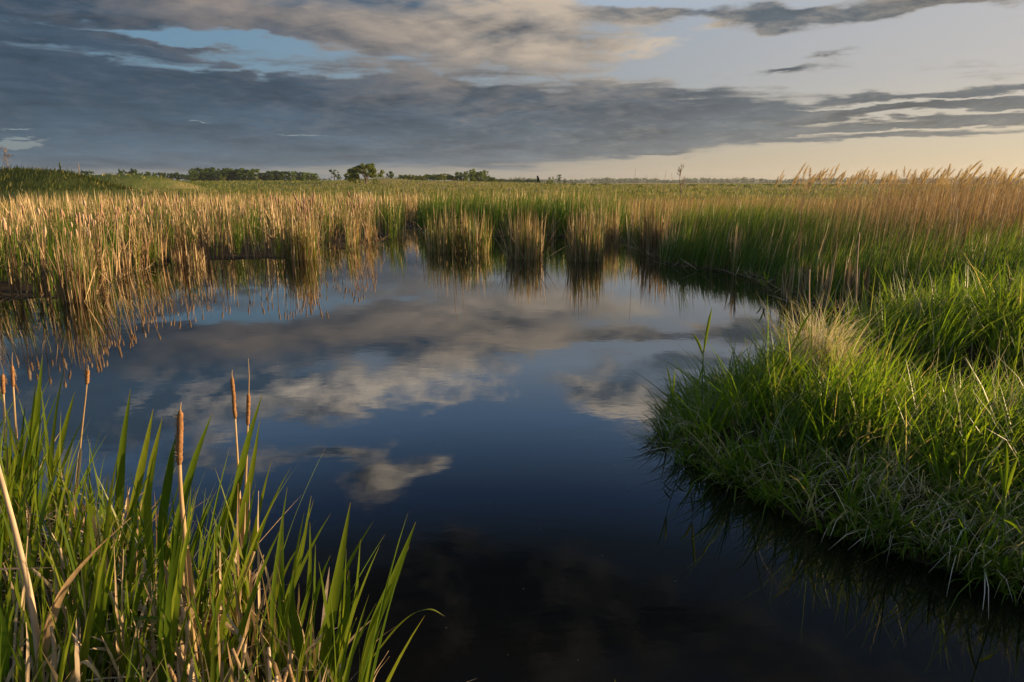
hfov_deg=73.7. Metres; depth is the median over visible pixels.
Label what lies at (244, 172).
tree
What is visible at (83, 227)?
dead cattail
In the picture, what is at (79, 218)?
dead cattail
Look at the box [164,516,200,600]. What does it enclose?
cattail shoot
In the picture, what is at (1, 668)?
cattail shoot
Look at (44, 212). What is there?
dead cattail
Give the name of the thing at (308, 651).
dead stalk
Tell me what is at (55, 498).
cattail shoot
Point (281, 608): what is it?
cattail shoot
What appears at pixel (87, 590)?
cattail shoot
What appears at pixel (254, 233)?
dead cattail
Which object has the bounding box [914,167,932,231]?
plumed reed
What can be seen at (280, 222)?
dead cattail
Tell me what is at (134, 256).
dead cattail
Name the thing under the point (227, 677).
broken stalk
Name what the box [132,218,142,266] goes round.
dead cattail
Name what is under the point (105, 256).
dead cattail
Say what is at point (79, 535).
cattail shoot
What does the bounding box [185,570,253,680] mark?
cattail shoot
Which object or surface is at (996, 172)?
plumed reed
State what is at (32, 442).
cattail shoot
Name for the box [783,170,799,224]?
plumed reed
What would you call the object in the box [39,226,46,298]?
dead cattail
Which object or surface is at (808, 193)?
plumed reed
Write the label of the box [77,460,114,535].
cattail shoot
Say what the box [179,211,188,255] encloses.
dead cattail
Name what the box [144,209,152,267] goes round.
dead cattail
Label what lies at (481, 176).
tree
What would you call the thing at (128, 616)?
cattail shoot
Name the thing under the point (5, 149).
dead tree
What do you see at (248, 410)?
seed head cattail
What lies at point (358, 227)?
dead cattail
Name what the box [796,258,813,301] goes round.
stalk bundle
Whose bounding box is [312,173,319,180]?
tree
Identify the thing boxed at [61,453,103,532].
cattail shoot
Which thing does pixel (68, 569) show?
cattail shoot
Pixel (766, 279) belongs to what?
reed shoot
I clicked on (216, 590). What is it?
broken stalk
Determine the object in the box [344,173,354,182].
tree
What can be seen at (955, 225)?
dead stalk
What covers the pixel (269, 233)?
dead cattail
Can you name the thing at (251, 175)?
tree
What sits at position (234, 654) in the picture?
broken stalk
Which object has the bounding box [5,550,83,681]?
cattail shoot
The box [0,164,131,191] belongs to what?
dike grass
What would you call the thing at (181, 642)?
broken stalk
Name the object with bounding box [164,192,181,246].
dead cattail
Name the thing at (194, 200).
dry reed bed
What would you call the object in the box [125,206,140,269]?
dead cattail
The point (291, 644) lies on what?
cattail shoot
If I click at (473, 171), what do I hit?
tree
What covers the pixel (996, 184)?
plumed reed
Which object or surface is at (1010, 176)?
plumed reed
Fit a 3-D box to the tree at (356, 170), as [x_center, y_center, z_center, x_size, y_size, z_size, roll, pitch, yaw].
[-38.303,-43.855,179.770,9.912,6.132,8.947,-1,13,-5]
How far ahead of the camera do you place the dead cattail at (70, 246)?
11.89 m
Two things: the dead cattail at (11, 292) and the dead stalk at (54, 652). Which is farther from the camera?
the dead cattail at (11, 292)
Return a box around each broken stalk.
[52,533,121,588]
[58,546,81,603]
[72,628,115,681]
[88,559,100,608]
[89,591,129,657]
[117,558,155,628]
[119,591,153,661]
[120,543,138,586]
[141,606,187,667]
[156,595,194,681]
[165,575,195,612]
[165,601,211,663]
[167,651,195,681]
[178,617,190,675]
[181,587,211,634]
[183,579,221,625]
[185,551,254,625]
[209,573,249,656]
[224,637,244,681]
[231,648,285,681]
[239,644,246,681]
[263,647,271,681]
[280,651,293,681]
[287,664,334,681]
[288,627,337,681]
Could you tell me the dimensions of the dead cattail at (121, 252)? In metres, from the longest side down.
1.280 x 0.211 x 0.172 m
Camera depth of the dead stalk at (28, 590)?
2.39 m
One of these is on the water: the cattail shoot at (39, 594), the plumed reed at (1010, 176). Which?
the cattail shoot at (39, 594)
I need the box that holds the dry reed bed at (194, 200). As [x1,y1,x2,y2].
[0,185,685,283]
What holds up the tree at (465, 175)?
on the ground at (126, 193)
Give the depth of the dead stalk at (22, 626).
2.50 m
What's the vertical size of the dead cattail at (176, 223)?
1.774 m
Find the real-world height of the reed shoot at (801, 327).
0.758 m
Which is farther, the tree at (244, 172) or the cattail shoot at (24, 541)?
the tree at (244, 172)
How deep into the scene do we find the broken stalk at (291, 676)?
2.41 m
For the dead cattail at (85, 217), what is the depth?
13.63 m
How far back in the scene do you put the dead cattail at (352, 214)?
21.29 m
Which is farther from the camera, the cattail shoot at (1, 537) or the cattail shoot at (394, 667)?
the cattail shoot at (1, 537)
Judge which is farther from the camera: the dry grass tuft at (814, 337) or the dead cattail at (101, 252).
the dead cattail at (101, 252)
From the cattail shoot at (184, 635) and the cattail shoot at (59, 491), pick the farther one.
the cattail shoot at (59, 491)
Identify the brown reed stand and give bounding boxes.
[593,167,1023,273]
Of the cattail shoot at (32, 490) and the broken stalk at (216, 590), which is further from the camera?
the cattail shoot at (32, 490)
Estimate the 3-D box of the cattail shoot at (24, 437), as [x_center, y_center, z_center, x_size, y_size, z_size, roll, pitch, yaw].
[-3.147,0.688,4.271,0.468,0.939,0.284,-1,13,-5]
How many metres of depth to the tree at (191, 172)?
396.93 m
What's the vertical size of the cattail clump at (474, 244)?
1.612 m
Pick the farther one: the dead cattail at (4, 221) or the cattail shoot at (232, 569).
the dead cattail at (4, 221)
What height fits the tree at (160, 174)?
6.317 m
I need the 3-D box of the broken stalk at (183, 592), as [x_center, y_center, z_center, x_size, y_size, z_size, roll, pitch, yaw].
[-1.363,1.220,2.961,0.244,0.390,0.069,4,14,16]
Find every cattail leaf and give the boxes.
[0,606,10,681]
[110,615,181,671]
[201,584,260,681]
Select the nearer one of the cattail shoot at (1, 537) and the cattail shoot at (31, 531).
the cattail shoot at (1, 537)
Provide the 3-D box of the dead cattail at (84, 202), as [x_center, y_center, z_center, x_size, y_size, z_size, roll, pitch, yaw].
[-8.159,-1.913,13.517,0.810,1.736,0.274,-1,13,-4]
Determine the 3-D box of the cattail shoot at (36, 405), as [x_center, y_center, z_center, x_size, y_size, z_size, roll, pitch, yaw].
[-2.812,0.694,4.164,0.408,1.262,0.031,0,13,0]
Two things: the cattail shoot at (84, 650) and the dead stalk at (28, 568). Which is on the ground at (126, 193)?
the cattail shoot at (84, 650)
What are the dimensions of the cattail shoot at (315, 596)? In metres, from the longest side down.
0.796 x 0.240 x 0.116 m
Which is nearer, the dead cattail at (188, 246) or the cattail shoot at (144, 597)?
the cattail shoot at (144, 597)
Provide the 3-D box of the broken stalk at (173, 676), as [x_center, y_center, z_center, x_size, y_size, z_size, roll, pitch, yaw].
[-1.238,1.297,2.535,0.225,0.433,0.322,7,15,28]
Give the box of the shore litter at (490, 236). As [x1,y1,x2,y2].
[0,222,875,328]
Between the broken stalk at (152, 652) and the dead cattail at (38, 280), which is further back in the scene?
the dead cattail at (38, 280)
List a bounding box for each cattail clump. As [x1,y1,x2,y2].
[39,224,109,302]
[168,243,206,265]
[254,206,326,260]
[414,204,475,252]
[453,200,494,253]
[492,210,563,259]
[560,205,608,262]
[578,193,626,244]
[610,197,692,254]
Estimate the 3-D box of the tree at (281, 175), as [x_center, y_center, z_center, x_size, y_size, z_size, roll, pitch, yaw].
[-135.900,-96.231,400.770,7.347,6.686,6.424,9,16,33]
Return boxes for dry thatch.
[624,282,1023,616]
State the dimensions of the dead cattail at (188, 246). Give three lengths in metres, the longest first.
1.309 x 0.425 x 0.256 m
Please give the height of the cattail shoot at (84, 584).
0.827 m
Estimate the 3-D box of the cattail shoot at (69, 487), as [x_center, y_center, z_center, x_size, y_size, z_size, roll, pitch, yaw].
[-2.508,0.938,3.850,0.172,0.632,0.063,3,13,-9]
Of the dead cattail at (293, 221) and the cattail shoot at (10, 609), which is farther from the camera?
the dead cattail at (293, 221)
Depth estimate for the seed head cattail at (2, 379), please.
3.99 m
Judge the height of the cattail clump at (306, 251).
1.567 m
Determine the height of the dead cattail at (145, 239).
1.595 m
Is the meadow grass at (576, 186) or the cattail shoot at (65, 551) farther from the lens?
the meadow grass at (576, 186)
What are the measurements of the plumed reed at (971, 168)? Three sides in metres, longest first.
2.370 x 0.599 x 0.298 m
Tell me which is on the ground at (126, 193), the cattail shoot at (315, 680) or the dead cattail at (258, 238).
the cattail shoot at (315, 680)
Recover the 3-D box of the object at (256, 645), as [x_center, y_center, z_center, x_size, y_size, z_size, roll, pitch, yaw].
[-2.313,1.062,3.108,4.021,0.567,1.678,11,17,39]
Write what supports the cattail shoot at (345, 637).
on the water
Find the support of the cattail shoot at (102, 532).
on the ground at (126, 193)
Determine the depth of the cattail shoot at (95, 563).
2.69 m
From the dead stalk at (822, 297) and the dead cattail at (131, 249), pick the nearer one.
the dead stalk at (822, 297)
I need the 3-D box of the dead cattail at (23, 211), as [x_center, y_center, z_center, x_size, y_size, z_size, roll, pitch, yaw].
[-8.577,-1.538,11.994,0.337,1.675,0.624,-9,16,-33]
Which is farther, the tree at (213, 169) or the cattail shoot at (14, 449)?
the tree at (213, 169)
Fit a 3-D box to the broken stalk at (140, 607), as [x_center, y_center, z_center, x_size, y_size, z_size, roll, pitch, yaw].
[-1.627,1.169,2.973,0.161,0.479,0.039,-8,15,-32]
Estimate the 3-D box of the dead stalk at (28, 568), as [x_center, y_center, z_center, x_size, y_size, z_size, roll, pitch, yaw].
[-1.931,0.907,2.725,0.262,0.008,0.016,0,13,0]
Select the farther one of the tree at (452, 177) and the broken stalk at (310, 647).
the tree at (452, 177)
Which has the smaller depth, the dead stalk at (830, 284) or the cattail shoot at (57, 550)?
the cattail shoot at (57, 550)
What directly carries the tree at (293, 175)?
on the ground at (126, 193)
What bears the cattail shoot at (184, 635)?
on the ground at (126, 193)
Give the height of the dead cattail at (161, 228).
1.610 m
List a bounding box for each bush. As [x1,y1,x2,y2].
[351,173,361,182]
[544,177,554,184]
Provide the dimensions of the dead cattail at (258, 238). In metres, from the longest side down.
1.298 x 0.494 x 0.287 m
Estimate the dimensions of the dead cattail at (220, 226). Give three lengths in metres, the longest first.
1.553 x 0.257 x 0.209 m
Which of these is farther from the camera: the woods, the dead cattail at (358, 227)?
the woods
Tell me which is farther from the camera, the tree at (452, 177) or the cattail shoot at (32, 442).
the tree at (452, 177)
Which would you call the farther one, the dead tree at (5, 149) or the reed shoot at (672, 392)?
the dead tree at (5, 149)
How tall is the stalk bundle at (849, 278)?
0.912 m
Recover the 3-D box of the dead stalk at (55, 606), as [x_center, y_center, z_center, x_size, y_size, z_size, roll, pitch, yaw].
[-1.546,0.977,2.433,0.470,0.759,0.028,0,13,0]
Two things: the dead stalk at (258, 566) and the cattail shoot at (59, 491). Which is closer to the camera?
the dead stalk at (258, 566)
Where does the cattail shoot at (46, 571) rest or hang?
on the ground at (126, 193)
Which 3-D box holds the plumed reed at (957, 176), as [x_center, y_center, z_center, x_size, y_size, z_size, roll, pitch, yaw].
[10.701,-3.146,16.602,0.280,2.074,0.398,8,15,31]
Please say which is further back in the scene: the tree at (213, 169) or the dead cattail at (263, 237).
the tree at (213, 169)
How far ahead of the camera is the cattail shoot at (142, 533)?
3.57 m
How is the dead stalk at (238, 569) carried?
on the water
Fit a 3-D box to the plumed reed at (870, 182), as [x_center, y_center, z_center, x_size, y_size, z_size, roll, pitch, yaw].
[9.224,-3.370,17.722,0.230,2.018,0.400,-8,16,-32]
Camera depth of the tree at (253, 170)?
409.34 m
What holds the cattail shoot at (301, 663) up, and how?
on the ground at (126, 193)
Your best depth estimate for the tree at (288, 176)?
404.63 m
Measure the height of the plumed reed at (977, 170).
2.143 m
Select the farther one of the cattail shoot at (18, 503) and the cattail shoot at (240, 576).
the cattail shoot at (18, 503)
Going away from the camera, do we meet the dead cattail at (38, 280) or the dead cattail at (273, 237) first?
the dead cattail at (38, 280)
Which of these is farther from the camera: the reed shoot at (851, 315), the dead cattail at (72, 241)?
the dead cattail at (72, 241)
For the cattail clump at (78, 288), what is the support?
on the ground at (126, 193)
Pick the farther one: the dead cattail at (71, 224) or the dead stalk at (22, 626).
the dead cattail at (71, 224)
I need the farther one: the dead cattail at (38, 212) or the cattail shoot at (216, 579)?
the dead cattail at (38, 212)
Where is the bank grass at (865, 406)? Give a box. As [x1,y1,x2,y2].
[623,241,1023,610]
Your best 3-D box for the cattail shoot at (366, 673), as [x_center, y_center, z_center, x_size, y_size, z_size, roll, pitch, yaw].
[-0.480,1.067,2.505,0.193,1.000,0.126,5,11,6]
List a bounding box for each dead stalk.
[0,466,45,681]
[0,567,60,569]
[18,536,27,681]
[25,622,29,681]
[33,518,130,681]
[50,626,56,681]
[69,660,101,681]
[114,549,119,681]
[121,549,124,663]
[130,609,143,678]
[219,529,222,636]
[237,499,239,576]
[240,555,263,662]
[244,503,245,533]
[249,494,250,582]
[257,491,260,608]
[305,600,313,681]
[809,270,810,335]
[817,272,829,321]
[822,243,836,333]
[854,233,859,321]
[951,207,957,252]
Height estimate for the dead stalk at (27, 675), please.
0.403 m
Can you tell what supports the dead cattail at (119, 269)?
on the ground at (126, 193)
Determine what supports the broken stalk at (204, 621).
on the ground at (126, 193)
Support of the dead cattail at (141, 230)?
on the ground at (126, 193)
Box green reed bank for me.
[619,196,1023,311]
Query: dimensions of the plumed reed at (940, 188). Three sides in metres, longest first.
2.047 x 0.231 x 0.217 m
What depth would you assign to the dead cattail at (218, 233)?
17.89 m
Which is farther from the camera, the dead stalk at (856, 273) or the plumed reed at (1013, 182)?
the plumed reed at (1013, 182)
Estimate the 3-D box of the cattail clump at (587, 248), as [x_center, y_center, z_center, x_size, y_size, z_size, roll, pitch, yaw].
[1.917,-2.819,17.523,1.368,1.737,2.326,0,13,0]
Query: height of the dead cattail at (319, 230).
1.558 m
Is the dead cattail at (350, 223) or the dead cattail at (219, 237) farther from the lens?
the dead cattail at (350, 223)
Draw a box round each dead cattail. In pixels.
[0,211,20,294]
[2,217,23,300]
[3,222,23,301]
[9,226,14,301]
[14,205,41,296]
[15,227,36,299]
[26,226,42,297]
[34,207,62,298]
[36,221,55,297]
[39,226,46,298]
[42,208,71,264]
[60,209,74,270]
[62,210,88,272]
[62,231,71,280]
[70,222,90,277]
[75,214,87,281]
[75,214,93,260]
[75,218,85,282]
[78,212,83,273]
[82,202,101,280]
[83,200,108,285]
[83,211,105,283]
[87,224,97,260]
[88,215,97,265]
[90,214,106,274]
[92,218,102,285]
[94,220,102,280]
[96,217,109,281]
[102,210,120,277]
[103,222,115,285]
[105,214,116,281]
[110,197,137,273]
[110,207,129,274]
[113,210,119,275]
[113,222,122,279]
[117,207,128,275]
[118,219,124,275]
[119,214,135,271]
[125,199,137,266]
[125,205,139,270]
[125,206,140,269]
[127,219,132,270]
[129,215,136,271]
[131,220,136,267]
[132,197,143,269]
[132,199,155,266]
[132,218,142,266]
[134,210,148,266]
[141,203,163,266]
[142,212,149,264]
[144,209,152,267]
[149,209,165,262]
[153,201,163,263]
[159,198,173,254]
[162,210,170,259]
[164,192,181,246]
[171,194,178,257]
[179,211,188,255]
[182,197,188,250]
[182,213,190,260]
[190,202,199,258]
[197,211,207,260]
[201,209,208,260]
[206,216,217,258]
[210,200,222,259]
[214,203,222,254]
[215,207,227,257]
[226,209,233,258]
[239,204,248,259]
[239,212,246,258]
[244,209,257,258]
[248,203,257,258]
[253,212,261,256]
[257,209,266,259]
[264,194,272,256]
[264,208,275,255]
[270,206,278,259]
[275,196,286,254]
[278,198,284,259]
[287,205,304,260]
[290,209,301,259]
[292,204,297,255]
[310,202,321,260]
[314,201,324,248]
[328,207,332,248]
[343,193,353,247]
[347,201,355,244]
[348,191,361,241]
[350,203,359,246]
[357,201,364,246]
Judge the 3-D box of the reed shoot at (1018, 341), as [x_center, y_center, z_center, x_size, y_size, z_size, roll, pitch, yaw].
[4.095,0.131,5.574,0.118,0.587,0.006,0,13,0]
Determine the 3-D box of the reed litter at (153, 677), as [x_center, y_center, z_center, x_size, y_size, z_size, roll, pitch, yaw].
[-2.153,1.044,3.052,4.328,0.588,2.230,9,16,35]
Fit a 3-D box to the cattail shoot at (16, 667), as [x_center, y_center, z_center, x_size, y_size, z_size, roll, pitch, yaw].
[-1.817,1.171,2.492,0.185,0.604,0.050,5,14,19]
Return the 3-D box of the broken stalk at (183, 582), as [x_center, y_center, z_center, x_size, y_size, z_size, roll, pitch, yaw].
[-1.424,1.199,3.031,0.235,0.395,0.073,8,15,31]
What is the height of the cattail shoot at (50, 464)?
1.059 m
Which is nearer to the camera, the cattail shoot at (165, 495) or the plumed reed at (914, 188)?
the cattail shoot at (165, 495)
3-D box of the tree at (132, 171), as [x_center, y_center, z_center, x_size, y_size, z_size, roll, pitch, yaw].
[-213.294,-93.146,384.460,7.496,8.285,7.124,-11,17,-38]
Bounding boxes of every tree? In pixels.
[2,147,10,166]
[128,168,140,174]
[158,172,166,178]
[170,172,180,179]
[180,174,187,179]
[187,169,200,180]
[191,168,203,180]
[194,168,209,180]
[202,167,220,180]
[210,170,220,180]
[218,168,235,180]
[222,170,239,180]
[236,169,253,180]
[246,169,259,180]
[247,170,259,180]
[259,172,267,180]
[262,171,275,180]
[273,170,278,179]
[276,171,285,180]
[283,171,297,180]
[290,171,296,180]
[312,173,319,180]
[329,169,339,179]
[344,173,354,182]
[347,163,384,183]
[386,171,393,178]
[406,174,414,179]
[432,174,441,179]
[448,175,457,180]
[457,172,462,180]
[461,171,469,181]
[466,170,477,180]
[468,169,478,180]
[476,171,485,181]
[677,165,685,199]
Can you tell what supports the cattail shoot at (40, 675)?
on the ground at (126, 193)
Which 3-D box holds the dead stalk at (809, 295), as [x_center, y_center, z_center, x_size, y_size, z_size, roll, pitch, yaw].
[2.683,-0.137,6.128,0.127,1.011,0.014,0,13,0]
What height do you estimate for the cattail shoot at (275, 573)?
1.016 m
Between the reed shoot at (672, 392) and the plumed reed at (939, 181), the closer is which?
the reed shoot at (672, 392)
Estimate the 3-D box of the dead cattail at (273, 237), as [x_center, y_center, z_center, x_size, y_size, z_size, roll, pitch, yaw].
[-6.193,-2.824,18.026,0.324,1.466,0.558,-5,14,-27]
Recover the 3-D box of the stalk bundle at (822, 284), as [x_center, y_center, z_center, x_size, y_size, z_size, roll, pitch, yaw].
[5.035,-0.914,11.051,0.435,0.789,0.187,0,13,0]
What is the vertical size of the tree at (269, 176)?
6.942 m
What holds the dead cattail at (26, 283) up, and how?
on the ground at (126, 193)
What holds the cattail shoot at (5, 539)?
on the ground at (126, 193)
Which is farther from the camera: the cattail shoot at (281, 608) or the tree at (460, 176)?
the tree at (460, 176)
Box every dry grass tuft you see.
[745,287,897,388]
[900,269,954,327]
[973,377,1023,457]
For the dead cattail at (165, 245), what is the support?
in the water
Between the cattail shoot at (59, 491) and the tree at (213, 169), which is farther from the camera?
the tree at (213, 169)
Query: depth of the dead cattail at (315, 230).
17.80 m
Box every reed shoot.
[666,365,691,447]
[693,309,711,402]
[758,271,769,285]
[775,307,814,388]
[840,300,863,356]
[911,367,927,423]
[976,444,1022,591]
[1010,322,1020,386]
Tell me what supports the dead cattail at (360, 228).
on the ground at (126, 193)
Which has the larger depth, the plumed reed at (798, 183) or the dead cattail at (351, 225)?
the dead cattail at (351, 225)
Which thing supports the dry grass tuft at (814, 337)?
on the ground at (126, 193)
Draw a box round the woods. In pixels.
[468,176,1023,182]
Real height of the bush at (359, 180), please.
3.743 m
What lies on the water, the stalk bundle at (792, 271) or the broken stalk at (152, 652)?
the stalk bundle at (792, 271)
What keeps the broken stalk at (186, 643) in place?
on the ground at (126, 193)
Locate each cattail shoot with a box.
[0,391,58,509]
[0,413,17,461]
[0,416,30,507]
[0,422,44,541]
[0,435,47,617]
[0,448,63,644]
[0,449,16,570]
[0,452,71,573]
[0,459,25,543]
[0,472,14,526]
[0,489,57,602]
[0,504,5,605]
[0,506,34,653]
[0,627,6,681]
[1,445,25,534]
[2,446,18,592]
[2,581,22,632]
[3,497,48,615]
[3,545,15,667]
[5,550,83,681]
[5,595,24,681]
[7,605,46,681]
[9,383,47,467]
[13,611,76,681]
[15,396,49,502]
[16,446,47,519]
[18,520,113,681]
[19,367,84,518]
[21,430,84,570]
[24,354,74,511]
[31,425,46,536]
[32,472,129,669]
[38,492,96,622]
[38,543,93,641]
[39,431,100,549]
[40,440,77,519]
[42,483,94,590]
[44,489,101,610]
[44,499,117,634]
[53,446,147,679]
[53,515,81,628]
[55,457,78,518]
[57,418,104,558]
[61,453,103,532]
[63,470,95,570]
[67,508,123,604]
[68,461,161,554]
[74,469,174,584]
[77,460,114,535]
[79,473,124,540]
[84,510,92,600]
[85,501,130,681]
[87,436,174,608]
[93,531,157,681]
[97,615,161,681]
[107,475,148,586]
[109,547,155,665]
[113,389,161,539]
[114,495,172,569]
[119,640,240,681]
[121,468,183,600]
[126,499,169,631]
[131,482,157,573]
[135,637,190,681]
[138,523,166,641]
[143,554,187,668]
[144,414,211,598]
[150,521,241,677]
[152,459,213,561]
[156,492,200,667]
[157,490,213,681]
[162,462,299,639]
[162,605,247,681]
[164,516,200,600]
[165,509,225,607]
[170,477,233,583]
[184,487,215,585]
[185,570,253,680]
[192,542,227,617]
[195,448,232,619]
[197,463,317,621]
[199,519,299,649]
[209,525,282,681]
[211,463,289,612]
[212,395,261,610]
[212,533,255,644]
[223,551,301,681]
[239,637,338,681]
[244,636,269,681]
[256,538,382,681]
[261,515,329,654]
[270,491,311,659]
[270,605,313,681]
[277,500,313,676]
[288,502,360,681]
[305,522,372,669]
[319,560,375,680]
[323,548,378,681]
[330,589,423,681]
[337,604,377,681]
[357,522,443,681]
[362,517,407,681]
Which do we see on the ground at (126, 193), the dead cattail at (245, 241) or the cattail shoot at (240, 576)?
the cattail shoot at (240, 576)
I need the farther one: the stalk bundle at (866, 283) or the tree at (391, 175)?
the tree at (391, 175)
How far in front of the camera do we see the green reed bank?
14.61 m
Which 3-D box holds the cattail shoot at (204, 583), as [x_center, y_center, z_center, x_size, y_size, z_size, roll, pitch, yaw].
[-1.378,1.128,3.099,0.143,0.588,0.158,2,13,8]
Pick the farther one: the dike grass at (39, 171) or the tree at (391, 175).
the tree at (391, 175)
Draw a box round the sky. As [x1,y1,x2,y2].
[0,0,1023,182]
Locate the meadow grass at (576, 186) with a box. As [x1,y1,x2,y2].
[1,166,1023,224]
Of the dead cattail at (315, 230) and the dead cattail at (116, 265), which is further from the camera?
the dead cattail at (315, 230)
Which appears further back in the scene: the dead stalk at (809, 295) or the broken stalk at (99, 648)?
the dead stalk at (809, 295)
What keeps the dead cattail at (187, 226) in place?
on the ground at (126, 193)
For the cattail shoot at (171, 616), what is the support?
on the water
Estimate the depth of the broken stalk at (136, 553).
3.24 m
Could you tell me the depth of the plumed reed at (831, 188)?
16.98 m
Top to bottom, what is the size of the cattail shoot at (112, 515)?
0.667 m
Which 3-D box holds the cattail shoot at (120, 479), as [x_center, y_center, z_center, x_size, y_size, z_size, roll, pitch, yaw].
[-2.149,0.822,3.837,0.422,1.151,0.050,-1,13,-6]
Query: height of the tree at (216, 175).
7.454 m
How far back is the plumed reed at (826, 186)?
17.16 m
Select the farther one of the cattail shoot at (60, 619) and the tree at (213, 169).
the tree at (213, 169)
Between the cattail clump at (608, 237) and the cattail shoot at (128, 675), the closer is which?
the cattail shoot at (128, 675)
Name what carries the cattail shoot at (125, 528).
on the ground at (126, 193)
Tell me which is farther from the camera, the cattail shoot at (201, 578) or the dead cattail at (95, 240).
the dead cattail at (95, 240)
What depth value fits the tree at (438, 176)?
314.88 m
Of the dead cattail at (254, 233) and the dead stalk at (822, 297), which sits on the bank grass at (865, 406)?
the dead stalk at (822, 297)
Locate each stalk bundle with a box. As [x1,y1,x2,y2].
[728,220,745,270]
[781,264,799,298]
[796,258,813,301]
[815,263,834,308]
[835,256,865,312]
[847,265,872,313]
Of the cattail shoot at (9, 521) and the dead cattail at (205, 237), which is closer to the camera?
the cattail shoot at (9, 521)
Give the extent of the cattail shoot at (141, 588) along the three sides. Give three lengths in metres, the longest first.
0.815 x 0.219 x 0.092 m
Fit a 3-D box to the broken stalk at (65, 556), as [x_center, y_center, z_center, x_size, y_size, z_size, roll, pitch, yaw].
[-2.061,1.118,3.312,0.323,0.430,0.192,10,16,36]
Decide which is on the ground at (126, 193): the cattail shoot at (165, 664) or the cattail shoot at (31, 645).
the cattail shoot at (165, 664)
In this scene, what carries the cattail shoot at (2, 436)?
on the ground at (126, 193)
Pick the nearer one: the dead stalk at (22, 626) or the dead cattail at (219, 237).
the dead stalk at (22, 626)
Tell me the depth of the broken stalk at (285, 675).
2.54 m
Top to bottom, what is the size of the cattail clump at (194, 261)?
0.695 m
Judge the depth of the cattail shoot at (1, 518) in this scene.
3.11 m
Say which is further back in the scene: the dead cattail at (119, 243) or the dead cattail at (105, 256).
the dead cattail at (119, 243)
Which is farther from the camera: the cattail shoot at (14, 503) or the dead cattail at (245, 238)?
the dead cattail at (245, 238)
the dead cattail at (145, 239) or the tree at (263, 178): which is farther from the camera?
the tree at (263, 178)
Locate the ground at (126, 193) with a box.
[0,171,1023,681]
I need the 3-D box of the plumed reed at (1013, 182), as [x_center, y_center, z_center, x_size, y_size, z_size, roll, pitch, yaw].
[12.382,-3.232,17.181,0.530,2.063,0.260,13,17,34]
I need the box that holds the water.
[0,228,1023,681]
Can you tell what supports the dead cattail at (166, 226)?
on the ground at (126, 193)
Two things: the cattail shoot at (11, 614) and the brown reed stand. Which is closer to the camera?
the cattail shoot at (11, 614)
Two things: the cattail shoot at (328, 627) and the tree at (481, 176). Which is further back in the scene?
the tree at (481, 176)
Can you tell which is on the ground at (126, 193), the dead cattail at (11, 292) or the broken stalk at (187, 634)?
the broken stalk at (187, 634)
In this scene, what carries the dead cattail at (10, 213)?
in the water
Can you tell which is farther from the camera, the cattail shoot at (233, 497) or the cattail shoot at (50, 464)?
the cattail shoot at (50, 464)
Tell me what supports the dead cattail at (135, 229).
on the ground at (126, 193)
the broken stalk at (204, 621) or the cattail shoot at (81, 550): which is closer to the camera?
the broken stalk at (204, 621)
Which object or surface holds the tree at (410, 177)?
on the ground at (126, 193)
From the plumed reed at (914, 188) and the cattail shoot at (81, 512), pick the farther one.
the plumed reed at (914, 188)
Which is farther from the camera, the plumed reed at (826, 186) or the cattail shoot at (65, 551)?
the plumed reed at (826, 186)
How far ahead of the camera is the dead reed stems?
13.72 m
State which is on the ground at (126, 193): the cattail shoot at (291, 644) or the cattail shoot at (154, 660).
the cattail shoot at (154, 660)
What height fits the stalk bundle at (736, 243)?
1.182 m
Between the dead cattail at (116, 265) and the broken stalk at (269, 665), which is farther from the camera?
the dead cattail at (116, 265)
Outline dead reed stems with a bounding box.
[660,196,1023,305]
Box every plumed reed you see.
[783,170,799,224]
[793,178,801,235]
[803,168,828,237]
[806,168,811,221]
[810,173,827,244]
[818,166,833,237]
[820,171,844,223]
[858,172,878,217]
[904,169,924,235]
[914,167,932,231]
[918,175,944,255]
[929,172,950,226]
[936,173,973,249]
[939,160,981,242]
[940,164,951,217]
[940,168,963,248]
[958,171,986,251]
[960,165,983,226]
[967,166,999,240]
[977,167,1016,261]
[979,167,1002,242]
[987,168,1006,222]
[992,172,1023,216]
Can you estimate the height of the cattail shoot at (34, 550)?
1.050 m
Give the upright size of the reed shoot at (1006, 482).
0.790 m
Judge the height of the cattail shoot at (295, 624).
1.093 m
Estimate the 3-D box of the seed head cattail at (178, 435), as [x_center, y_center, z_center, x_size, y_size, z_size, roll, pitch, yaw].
[-1.268,0.814,2.674,0.080,1.206,0.037,2,13,10]
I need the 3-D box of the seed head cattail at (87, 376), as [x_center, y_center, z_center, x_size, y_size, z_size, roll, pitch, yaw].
[-2.497,0.624,3.942,0.246,1.007,0.022,0,13,0]
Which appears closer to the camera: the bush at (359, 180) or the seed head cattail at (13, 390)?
the seed head cattail at (13, 390)
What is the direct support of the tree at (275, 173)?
on the ground at (126, 193)
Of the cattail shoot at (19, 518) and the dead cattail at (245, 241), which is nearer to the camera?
the cattail shoot at (19, 518)
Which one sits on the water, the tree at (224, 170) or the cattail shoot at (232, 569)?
the cattail shoot at (232, 569)
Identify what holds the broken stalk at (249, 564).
in the reed litter at (153, 677)
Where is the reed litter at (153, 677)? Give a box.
[0,434,476,681]
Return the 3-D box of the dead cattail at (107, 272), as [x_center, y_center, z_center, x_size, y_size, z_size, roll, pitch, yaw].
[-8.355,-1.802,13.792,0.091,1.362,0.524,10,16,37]
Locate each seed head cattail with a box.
[0,374,7,475]
[10,352,18,462]
[73,367,89,514]
[173,402,197,669]
[230,370,243,551]
[244,358,250,525]

